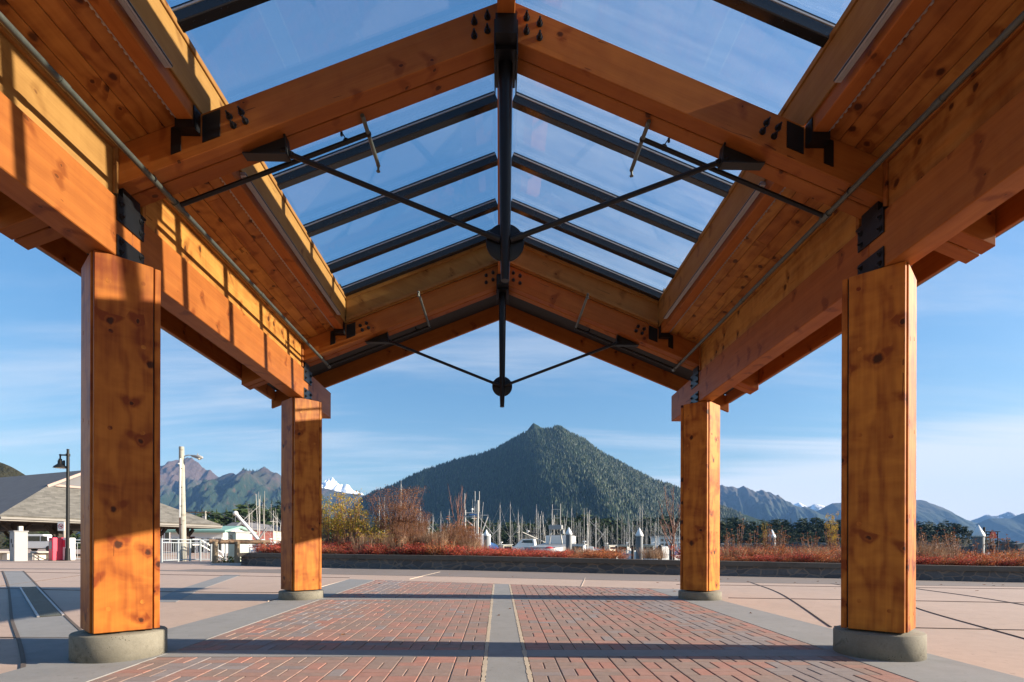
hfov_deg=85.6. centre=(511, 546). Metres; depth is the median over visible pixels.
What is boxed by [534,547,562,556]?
covered skiff
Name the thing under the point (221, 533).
long house
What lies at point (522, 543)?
cabin cruiser
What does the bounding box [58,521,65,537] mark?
prohibition sign
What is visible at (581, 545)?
fishing boat
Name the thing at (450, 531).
rust bush
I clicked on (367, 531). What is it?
yellow shrub
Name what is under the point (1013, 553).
grass clump
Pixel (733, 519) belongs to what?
conifer
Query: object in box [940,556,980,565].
red shrub
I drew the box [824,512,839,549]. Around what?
yellow shrub
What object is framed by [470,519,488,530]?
conifer
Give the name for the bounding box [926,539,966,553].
grass clump
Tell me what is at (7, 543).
conifer
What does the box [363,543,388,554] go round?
red shrub
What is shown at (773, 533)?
steel piling
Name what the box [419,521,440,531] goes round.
conifer
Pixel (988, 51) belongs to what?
sprinkler pipe
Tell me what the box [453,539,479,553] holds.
grass clump
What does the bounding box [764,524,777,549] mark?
leafy stem
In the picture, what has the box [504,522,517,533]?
conifer
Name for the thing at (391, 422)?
sky
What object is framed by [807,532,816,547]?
leafy stem
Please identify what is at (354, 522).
yellow shrub
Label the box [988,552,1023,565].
orange shrub
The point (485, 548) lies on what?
red shrub
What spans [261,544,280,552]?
red shrub
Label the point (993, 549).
leafy stem
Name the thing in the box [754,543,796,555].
orange shrub
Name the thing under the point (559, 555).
red shrub
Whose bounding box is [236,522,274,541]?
gable house
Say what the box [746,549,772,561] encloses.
orange shrub
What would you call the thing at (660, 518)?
conifer
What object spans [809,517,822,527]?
conifer
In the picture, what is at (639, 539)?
steel piling
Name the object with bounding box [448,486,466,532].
bare sapling
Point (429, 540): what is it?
grass clump
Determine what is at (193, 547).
window
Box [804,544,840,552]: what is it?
orange shrub
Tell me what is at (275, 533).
gable house
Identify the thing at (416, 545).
orange shrub
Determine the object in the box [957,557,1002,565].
orange shrub
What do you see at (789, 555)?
orange shrub
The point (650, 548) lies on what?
fishing boat
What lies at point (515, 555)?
red shrub
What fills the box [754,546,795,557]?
orange shrub
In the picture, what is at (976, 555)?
orange shrub
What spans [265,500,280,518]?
conifer
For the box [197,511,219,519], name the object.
conifer
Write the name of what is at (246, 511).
conifer
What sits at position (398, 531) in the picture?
rust bush
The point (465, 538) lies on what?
rust bush
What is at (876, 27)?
strip light
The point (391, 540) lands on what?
grass clump
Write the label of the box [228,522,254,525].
grey house
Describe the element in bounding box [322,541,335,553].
red shrub
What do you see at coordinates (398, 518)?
rust bush
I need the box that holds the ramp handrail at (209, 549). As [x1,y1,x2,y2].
[192,540,223,557]
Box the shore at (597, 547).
[494,541,650,550]
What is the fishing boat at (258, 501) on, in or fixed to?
on the water
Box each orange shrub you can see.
[322,547,349,553]
[328,533,361,546]
[385,537,419,548]
[407,540,425,554]
[422,543,452,554]
[569,555,593,557]
[578,548,614,554]
[586,549,612,558]
[591,546,629,554]
[602,552,630,558]
[720,553,732,560]
[722,548,753,556]
[725,556,754,560]
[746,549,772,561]
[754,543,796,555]
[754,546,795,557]
[765,543,808,553]
[773,556,802,561]
[775,551,809,559]
[799,547,835,562]
[801,547,840,562]
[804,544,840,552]
[828,556,840,562]
[926,555,963,564]
[947,549,982,556]
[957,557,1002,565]
[958,551,996,560]
[969,550,1016,565]
[982,551,1023,557]
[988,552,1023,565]
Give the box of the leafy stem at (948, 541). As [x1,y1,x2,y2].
[942,529,959,554]
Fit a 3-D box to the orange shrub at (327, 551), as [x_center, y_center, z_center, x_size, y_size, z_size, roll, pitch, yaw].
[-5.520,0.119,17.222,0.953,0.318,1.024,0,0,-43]
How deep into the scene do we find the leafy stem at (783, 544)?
17.18 m
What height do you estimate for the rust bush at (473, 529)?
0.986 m
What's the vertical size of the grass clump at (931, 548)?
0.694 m
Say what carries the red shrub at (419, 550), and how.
on the planter soil
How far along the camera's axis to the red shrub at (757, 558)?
15.11 m
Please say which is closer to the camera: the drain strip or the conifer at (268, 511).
the drain strip
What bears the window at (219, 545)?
in the long house at (221, 533)
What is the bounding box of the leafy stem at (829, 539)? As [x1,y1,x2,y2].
[824,525,837,551]
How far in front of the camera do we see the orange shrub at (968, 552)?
16.10 m
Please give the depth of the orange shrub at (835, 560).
15.00 m
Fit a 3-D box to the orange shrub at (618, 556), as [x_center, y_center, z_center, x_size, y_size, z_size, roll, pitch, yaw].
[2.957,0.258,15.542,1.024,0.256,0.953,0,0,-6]
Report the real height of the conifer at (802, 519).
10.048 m
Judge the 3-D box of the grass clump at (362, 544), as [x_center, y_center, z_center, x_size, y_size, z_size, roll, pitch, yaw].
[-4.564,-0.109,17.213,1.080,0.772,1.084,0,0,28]
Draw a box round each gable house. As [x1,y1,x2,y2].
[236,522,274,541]
[269,525,280,542]
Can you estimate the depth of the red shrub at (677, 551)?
16.98 m
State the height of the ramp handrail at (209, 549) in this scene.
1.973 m
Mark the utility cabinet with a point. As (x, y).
(19, 545)
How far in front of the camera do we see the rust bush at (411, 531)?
17.73 m
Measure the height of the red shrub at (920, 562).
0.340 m
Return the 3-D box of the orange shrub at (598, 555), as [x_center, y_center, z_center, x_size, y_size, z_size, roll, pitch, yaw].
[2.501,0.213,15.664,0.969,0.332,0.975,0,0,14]
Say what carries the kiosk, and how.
on the plaza
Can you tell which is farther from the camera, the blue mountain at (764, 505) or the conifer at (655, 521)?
the blue mountain at (764, 505)
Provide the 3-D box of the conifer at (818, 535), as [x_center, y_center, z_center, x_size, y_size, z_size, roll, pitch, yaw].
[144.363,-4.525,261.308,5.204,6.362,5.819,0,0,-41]
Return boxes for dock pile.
[631,545,633,558]
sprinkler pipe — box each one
[0,11,430,368]
[574,10,1023,371]
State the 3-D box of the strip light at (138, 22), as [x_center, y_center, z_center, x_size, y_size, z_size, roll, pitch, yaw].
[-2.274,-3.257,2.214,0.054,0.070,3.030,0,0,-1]
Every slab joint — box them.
[0,572,1023,638]
[269,572,654,600]
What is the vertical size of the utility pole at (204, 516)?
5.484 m
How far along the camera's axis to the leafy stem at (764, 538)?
17.04 m
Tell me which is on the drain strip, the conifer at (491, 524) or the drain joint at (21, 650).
the drain joint at (21, 650)
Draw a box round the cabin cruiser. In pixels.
[512,531,537,551]
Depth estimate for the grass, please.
20.25 m
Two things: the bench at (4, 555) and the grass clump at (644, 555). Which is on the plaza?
the bench at (4, 555)
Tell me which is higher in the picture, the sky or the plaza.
the sky
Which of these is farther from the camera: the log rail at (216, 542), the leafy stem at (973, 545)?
the log rail at (216, 542)
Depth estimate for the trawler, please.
70.04 m
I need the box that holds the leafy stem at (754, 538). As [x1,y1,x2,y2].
[749,526,758,547]
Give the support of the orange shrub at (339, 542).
on the planter soil
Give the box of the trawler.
[522,504,575,556]
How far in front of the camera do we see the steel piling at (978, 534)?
27.35 m
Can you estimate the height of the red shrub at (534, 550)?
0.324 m
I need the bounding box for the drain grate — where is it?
[19,586,63,616]
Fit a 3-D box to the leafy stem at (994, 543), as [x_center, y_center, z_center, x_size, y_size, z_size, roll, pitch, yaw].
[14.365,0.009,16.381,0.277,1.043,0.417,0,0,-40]
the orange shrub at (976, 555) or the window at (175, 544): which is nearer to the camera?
the orange shrub at (976, 555)
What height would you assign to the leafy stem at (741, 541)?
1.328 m
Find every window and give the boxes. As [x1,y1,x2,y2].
[164,532,169,541]
[171,537,178,552]
[189,538,195,552]
[197,538,204,552]
[206,538,212,552]
[215,538,221,552]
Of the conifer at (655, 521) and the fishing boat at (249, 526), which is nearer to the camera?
the fishing boat at (249, 526)
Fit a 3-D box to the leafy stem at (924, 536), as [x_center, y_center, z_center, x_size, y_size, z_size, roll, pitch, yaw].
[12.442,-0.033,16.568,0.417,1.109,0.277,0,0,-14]
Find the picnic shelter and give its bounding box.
[0,470,222,554]
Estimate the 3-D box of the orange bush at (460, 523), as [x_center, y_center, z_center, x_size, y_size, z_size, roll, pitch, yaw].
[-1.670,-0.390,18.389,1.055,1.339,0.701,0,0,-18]
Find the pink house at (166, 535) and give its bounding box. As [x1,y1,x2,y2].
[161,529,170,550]
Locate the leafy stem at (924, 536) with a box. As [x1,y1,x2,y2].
[919,528,933,547]
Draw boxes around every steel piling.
[483,529,488,548]
[565,527,571,549]
[635,528,642,558]
[768,530,775,547]
[972,525,985,554]
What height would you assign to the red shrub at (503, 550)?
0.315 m
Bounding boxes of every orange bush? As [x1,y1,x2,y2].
[446,515,475,536]
[466,526,482,544]
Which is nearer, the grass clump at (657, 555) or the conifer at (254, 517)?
the grass clump at (657, 555)
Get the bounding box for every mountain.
[75,457,217,537]
[168,467,347,520]
[322,477,362,494]
[360,431,769,531]
[720,485,835,532]
[794,503,824,510]
[816,500,994,542]
[971,512,1016,522]
[975,513,1023,542]
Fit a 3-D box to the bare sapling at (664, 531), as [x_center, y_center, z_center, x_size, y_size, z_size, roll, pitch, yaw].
[4.814,-0.246,17.271,0.502,1.473,0.767,0,0,-1]
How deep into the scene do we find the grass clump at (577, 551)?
17.29 m
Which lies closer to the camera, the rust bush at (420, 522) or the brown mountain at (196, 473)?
the rust bush at (420, 522)
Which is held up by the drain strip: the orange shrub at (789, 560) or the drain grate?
the drain grate
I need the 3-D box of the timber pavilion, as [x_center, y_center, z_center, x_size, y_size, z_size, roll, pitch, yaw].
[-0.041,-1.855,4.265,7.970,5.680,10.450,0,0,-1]
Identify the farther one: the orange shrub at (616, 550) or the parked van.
the parked van
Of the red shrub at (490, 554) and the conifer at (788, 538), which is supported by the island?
the conifer at (788, 538)
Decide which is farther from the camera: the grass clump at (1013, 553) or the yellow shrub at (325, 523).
the yellow shrub at (325, 523)
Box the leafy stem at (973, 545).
[972,539,985,555]
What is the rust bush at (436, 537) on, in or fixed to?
on the planter soil
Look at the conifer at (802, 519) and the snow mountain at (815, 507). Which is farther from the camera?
the snow mountain at (815, 507)
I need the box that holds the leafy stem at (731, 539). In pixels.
[726,528,734,547]
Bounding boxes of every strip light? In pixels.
[118,0,172,67]
[240,172,340,314]
[663,181,765,318]
[833,0,901,82]
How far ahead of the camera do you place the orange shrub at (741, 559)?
15.16 m
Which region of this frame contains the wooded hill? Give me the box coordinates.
[0,462,80,547]
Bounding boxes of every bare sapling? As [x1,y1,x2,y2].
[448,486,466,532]
[658,485,679,559]
[659,520,674,559]
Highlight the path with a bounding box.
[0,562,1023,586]
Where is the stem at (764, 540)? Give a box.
[762,523,767,544]
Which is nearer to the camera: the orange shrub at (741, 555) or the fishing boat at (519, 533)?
the orange shrub at (741, 555)
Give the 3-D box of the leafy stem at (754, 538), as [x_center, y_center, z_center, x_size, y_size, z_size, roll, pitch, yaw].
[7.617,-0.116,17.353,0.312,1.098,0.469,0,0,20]
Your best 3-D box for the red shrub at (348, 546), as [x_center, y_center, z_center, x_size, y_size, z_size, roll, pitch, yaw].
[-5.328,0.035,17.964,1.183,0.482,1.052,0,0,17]
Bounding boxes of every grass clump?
[351,532,380,553]
[364,533,388,545]
[381,533,408,551]
[381,534,411,554]
[385,536,415,554]
[417,531,446,554]
[424,529,456,554]
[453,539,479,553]
[456,534,485,549]
[574,546,595,554]
[635,546,658,558]
[642,547,663,558]
[654,545,668,557]
[720,543,750,560]
[731,543,763,556]
[787,545,820,558]
[799,544,828,561]
[820,545,839,562]
[825,549,840,562]
[916,540,940,556]
[916,547,951,564]
[917,542,951,555]
[918,541,944,555]
[921,545,963,559]
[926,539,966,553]
[1000,548,1023,558]
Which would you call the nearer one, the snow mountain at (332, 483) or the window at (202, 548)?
the window at (202, 548)
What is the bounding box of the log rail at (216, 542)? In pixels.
[209,539,270,562]
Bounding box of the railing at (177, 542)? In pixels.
[160,538,225,561]
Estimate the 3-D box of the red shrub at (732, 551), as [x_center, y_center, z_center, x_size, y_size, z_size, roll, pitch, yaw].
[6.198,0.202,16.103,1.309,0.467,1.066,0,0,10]
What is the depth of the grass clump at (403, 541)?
16.66 m
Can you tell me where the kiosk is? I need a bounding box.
[226,531,250,561]
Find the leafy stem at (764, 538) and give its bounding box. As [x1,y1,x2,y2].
[762,525,771,560]
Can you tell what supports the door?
in the kiosk
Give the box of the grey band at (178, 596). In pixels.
[160,575,239,601]
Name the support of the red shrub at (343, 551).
on the planter soil
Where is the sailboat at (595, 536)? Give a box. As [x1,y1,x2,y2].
[588,521,604,549]
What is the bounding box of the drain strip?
[4,571,78,666]
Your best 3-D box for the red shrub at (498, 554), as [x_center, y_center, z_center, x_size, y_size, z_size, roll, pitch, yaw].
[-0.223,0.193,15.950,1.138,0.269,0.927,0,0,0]
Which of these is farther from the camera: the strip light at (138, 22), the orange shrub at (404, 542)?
the orange shrub at (404, 542)
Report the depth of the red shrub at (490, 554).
15.87 m
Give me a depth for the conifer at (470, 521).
262.68 m
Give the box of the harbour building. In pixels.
[649,536,678,549]
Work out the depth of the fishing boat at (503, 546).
71.85 m
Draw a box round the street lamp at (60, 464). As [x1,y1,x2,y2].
[53,449,70,560]
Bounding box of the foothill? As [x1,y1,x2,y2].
[322,488,364,510]
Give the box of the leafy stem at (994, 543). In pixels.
[987,534,1003,552]
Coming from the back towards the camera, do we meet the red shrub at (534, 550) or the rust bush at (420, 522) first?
the rust bush at (420, 522)
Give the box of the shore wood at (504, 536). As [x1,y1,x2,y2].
[324,518,679,545]
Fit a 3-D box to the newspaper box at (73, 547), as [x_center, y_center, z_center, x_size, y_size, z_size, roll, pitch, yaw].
[-17.840,0.083,22.301,0.360,0.900,0.348,0,0,33]
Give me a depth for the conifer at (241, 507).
145.56 m
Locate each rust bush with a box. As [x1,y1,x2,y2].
[364,484,426,540]
[384,522,412,546]
[400,523,426,544]
[401,509,432,535]
[425,532,449,546]
[437,522,462,544]
[440,526,462,544]
[447,524,472,541]
[455,531,480,545]
[460,526,481,540]
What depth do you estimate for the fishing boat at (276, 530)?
78.89 m
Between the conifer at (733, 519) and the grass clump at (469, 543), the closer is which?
the grass clump at (469, 543)
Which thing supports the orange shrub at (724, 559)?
on the planter soil
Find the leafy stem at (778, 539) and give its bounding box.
[771,526,783,547]
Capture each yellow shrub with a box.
[322,492,350,546]
[322,504,360,543]
[330,488,370,546]
[348,513,387,539]
[354,527,401,543]
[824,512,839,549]
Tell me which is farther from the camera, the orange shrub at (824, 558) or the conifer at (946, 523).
the conifer at (946, 523)
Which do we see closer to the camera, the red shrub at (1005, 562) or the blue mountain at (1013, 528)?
the red shrub at (1005, 562)
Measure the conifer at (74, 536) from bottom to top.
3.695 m
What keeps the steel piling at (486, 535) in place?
in the water
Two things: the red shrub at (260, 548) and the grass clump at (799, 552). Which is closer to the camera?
the grass clump at (799, 552)
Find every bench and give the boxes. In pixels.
[0,551,9,559]
[28,551,48,559]
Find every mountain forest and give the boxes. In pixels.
[188,467,280,515]
[347,425,752,534]
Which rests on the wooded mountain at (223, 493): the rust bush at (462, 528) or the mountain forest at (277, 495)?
the mountain forest at (277, 495)
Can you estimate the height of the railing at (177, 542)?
0.940 m
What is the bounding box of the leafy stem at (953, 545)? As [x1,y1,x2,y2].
[946,532,960,556]
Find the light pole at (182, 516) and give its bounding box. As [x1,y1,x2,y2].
[177,446,202,560]
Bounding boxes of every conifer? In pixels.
[2,535,8,547]
[70,532,80,547]
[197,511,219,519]
[210,512,233,525]
[222,510,240,523]
[232,502,260,517]
[241,507,270,518]
[241,513,262,523]
[257,509,279,523]
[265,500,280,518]
[265,513,280,526]
[270,506,280,515]
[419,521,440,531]
[460,517,475,531]
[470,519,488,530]
[485,520,498,529]
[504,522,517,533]
[541,518,561,532]
[548,515,567,524]
[577,512,591,522]
[583,516,603,530]
[603,518,626,534]
[640,515,655,526]
[645,519,661,526]
[654,514,670,523]
[720,530,727,539]
[720,534,726,542]
[730,516,740,525]
[745,535,753,542]
[785,531,792,543]
[794,517,807,523]
[806,531,814,539]
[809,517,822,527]
[810,531,823,539]
[916,521,924,528]
[937,520,951,529]
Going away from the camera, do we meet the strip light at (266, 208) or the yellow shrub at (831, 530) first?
the strip light at (266, 208)
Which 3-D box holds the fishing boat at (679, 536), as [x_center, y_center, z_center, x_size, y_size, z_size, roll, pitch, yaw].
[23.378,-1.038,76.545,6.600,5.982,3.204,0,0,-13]
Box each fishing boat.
[237,491,277,548]
[241,513,275,549]
[252,504,280,551]
[260,515,280,540]
[461,491,498,549]
[472,502,493,539]
[491,522,518,550]
[507,522,522,541]
[541,511,567,542]
[555,512,616,558]
[595,528,617,550]
[606,525,634,558]
[629,524,670,558]
[665,522,679,549]
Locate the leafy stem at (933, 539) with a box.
[922,530,939,548]
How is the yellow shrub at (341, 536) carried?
on the planter soil
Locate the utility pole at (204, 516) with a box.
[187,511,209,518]
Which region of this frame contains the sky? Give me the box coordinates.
[0,0,1023,520]
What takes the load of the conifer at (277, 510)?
on the left shore
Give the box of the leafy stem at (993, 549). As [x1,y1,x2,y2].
[985,530,999,555]
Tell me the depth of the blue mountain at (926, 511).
5230.06 m
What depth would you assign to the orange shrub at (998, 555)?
15.12 m
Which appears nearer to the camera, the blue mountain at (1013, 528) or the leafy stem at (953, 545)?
the leafy stem at (953, 545)
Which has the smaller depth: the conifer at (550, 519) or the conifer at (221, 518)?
the conifer at (221, 518)
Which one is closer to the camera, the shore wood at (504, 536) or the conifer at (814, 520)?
the shore wood at (504, 536)
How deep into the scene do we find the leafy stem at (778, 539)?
17.09 m
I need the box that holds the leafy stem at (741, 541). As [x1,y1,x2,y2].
[731,518,743,548]
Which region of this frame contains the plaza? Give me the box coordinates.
[0,549,1023,677]
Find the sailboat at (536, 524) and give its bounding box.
[532,504,540,544]
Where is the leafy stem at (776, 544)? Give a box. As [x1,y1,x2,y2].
[771,536,785,552]
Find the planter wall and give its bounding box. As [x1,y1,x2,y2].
[238,552,1023,581]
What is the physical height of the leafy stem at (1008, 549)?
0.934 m
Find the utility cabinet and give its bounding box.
[9,526,28,560]
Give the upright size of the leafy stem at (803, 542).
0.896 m
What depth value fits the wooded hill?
405.07 m
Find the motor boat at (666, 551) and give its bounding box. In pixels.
[646,545,678,559]
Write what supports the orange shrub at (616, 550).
on the planter soil
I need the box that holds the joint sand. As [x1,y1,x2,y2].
[481,584,532,681]
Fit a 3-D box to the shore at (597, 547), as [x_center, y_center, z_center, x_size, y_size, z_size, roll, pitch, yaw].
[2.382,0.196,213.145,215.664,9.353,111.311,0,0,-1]
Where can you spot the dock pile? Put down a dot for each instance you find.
(632, 551)
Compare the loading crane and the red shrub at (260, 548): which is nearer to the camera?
the red shrub at (260, 548)
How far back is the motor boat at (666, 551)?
57.66 m
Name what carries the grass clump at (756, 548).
on the planter soil
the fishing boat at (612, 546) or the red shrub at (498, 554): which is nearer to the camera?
the red shrub at (498, 554)
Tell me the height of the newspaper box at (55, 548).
0.985 m
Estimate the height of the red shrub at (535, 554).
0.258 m
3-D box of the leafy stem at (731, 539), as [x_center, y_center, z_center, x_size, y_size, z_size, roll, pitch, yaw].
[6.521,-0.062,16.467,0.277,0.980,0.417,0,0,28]
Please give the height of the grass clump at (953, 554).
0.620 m
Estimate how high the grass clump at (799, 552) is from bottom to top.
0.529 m
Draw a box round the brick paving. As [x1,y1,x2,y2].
[90,580,915,681]
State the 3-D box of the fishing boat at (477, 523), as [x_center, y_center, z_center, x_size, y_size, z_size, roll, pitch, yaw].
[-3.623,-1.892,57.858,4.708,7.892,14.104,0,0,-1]
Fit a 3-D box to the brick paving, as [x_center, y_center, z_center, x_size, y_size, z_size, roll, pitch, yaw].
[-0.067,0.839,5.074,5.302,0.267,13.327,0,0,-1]
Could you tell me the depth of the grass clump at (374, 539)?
17.93 m
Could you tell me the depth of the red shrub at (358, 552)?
16.78 m
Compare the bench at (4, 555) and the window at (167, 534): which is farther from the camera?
the window at (167, 534)
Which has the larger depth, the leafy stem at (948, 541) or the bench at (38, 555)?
the bench at (38, 555)
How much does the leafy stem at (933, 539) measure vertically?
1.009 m
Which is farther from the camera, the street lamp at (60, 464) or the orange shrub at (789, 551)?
the street lamp at (60, 464)
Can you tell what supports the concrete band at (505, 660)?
on the plaza
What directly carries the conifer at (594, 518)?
on the shore at (597, 547)
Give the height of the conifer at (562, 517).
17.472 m
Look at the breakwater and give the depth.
160.94 m
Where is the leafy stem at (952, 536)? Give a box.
[944,527,954,547]
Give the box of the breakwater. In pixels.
[720,542,1023,553]
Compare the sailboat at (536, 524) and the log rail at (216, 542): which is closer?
the log rail at (216, 542)
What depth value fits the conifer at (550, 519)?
258.38 m
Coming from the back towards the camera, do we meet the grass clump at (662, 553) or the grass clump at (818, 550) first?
the grass clump at (662, 553)
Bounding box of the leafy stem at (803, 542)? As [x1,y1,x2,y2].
[795,533,807,549]
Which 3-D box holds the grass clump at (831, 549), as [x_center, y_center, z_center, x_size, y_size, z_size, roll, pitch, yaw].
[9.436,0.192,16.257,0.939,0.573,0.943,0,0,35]
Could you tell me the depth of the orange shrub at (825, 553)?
15.71 m
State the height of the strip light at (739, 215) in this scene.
0.070 m
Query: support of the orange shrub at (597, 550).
on the planter soil
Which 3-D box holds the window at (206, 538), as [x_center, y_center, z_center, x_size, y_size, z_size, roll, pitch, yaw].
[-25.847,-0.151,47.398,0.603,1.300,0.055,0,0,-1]
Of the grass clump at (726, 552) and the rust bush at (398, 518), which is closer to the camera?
the grass clump at (726, 552)
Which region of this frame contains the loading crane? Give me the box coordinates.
[233,511,266,551]
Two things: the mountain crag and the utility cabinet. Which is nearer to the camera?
the utility cabinet
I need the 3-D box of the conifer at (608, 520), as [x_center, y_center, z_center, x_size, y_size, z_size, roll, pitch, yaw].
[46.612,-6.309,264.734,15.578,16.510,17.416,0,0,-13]
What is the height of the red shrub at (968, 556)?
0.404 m
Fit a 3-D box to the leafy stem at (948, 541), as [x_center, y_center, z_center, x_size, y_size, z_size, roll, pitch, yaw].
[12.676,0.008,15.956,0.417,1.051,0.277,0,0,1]
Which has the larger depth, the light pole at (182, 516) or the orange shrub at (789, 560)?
the light pole at (182, 516)
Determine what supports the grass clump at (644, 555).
on the planter soil
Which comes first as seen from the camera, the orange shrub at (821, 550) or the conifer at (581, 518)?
the orange shrub at (821, 550)
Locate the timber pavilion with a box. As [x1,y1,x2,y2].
[0,0,1023,663]
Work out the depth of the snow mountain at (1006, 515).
7412.94 m
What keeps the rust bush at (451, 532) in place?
on the planter soil
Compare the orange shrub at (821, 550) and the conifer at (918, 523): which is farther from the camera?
the conifer at (918, 523)
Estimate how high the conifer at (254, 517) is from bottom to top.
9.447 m
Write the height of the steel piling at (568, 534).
3.998 m
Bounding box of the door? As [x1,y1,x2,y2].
[228,544,233,561]
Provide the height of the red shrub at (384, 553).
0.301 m
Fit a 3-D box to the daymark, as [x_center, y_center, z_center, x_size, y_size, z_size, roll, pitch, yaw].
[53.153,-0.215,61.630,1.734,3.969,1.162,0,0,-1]
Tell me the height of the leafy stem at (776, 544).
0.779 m
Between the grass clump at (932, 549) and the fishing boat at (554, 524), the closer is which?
the grass clump at (932, 549)
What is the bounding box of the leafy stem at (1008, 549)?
[1002,534,1018,552]
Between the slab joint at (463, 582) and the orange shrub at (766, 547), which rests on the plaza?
the slab joint at (463, 582)
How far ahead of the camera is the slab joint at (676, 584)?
8.44 m
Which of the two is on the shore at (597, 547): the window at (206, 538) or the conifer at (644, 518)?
the conifer at (644, 518)
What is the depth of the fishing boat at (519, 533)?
95.89 m
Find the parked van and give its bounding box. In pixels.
[28,534,51,550]
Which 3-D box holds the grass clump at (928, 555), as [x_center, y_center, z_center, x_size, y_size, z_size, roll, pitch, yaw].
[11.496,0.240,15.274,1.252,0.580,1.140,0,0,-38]
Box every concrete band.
[0,579,1023,681]
[159,598,841,657]
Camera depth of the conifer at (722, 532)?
257.75 m
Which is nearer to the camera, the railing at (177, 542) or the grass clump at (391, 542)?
the grass clump at (391, 542)
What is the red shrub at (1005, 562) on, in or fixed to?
on the planter soil
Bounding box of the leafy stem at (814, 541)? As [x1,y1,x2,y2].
[805,535,819,549]
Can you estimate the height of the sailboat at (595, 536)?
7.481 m
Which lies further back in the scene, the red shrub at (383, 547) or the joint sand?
the red shrub at (383, 547)
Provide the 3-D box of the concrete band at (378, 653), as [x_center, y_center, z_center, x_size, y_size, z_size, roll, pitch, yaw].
[-0.050,0.869,4.340,5.310,0.197,8.060,0,0,-1]
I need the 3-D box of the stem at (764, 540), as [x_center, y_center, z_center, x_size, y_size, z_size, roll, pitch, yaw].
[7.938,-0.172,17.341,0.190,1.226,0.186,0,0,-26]
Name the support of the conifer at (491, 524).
on the shore at (597, 547)
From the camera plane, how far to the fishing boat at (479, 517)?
59.79 m
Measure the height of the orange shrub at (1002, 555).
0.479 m
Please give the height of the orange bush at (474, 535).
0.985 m
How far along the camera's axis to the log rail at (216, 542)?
19.99 m
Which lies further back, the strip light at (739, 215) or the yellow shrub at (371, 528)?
the yellow shrub at (371, 528)
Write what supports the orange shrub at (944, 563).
on the planter soil
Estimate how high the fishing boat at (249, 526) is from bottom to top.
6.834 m
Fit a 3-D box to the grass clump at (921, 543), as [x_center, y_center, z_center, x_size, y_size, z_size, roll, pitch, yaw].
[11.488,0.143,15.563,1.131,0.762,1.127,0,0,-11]
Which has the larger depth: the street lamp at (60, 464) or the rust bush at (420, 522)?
the street lamp at (60, 464)
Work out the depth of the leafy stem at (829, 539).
16.48 m
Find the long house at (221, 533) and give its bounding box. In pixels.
[166,526,256,552]
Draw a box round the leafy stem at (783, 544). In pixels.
[775,530,790,548]
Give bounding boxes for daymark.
[983,527,999,553]
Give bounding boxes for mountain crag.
[527,423,539,430]
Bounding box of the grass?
[218,556,240,562]
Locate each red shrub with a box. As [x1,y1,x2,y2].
[249,542,274,552]
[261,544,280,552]
[268,544,280,552]
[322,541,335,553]
[326,547,356,553]
[330,541,361,550]
[350,548,374,553]
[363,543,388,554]
[371,547,396,554]
[391,545,421,554]
[401,542,431,554]
[439,544,464,554]
[457,548,492,555]
[467,546,497,555]
[480,551,514,555]
[488,549,521,555]
[491,547,518,555]
[502,551,532,556]
[520,547,552,554]
[521,550,553,556]
[539,550,571,557]
[665,544,679,556]
[721,546,743,557]
[733,553,770,561]
[757,553,792,561]
[784,550,821,562]
[916,554,948,564]
[916,556,931,564]
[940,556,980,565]
[943,553,988,560]
[979,558,1023,565]
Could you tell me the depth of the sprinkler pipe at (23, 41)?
4.54 m
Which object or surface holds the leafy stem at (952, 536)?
on the planter soil
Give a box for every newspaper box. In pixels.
[48,536,63,560]
[63,538,75,559]
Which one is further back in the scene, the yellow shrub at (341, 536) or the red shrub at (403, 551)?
the yellow shrub at (341, 536)
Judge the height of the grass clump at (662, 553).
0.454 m
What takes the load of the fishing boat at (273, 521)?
on the water
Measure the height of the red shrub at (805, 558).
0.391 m
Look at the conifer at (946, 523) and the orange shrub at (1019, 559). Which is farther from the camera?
the conifer at (946, 523)
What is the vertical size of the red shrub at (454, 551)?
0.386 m
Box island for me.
[720,516,1023,549]
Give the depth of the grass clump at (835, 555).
15.52 m
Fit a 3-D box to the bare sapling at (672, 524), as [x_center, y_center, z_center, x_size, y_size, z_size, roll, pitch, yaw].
[5.166,-0.797,17.730,0.769,2.572,0.899,0,0,-1]
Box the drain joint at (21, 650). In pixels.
[2,571,81,667]

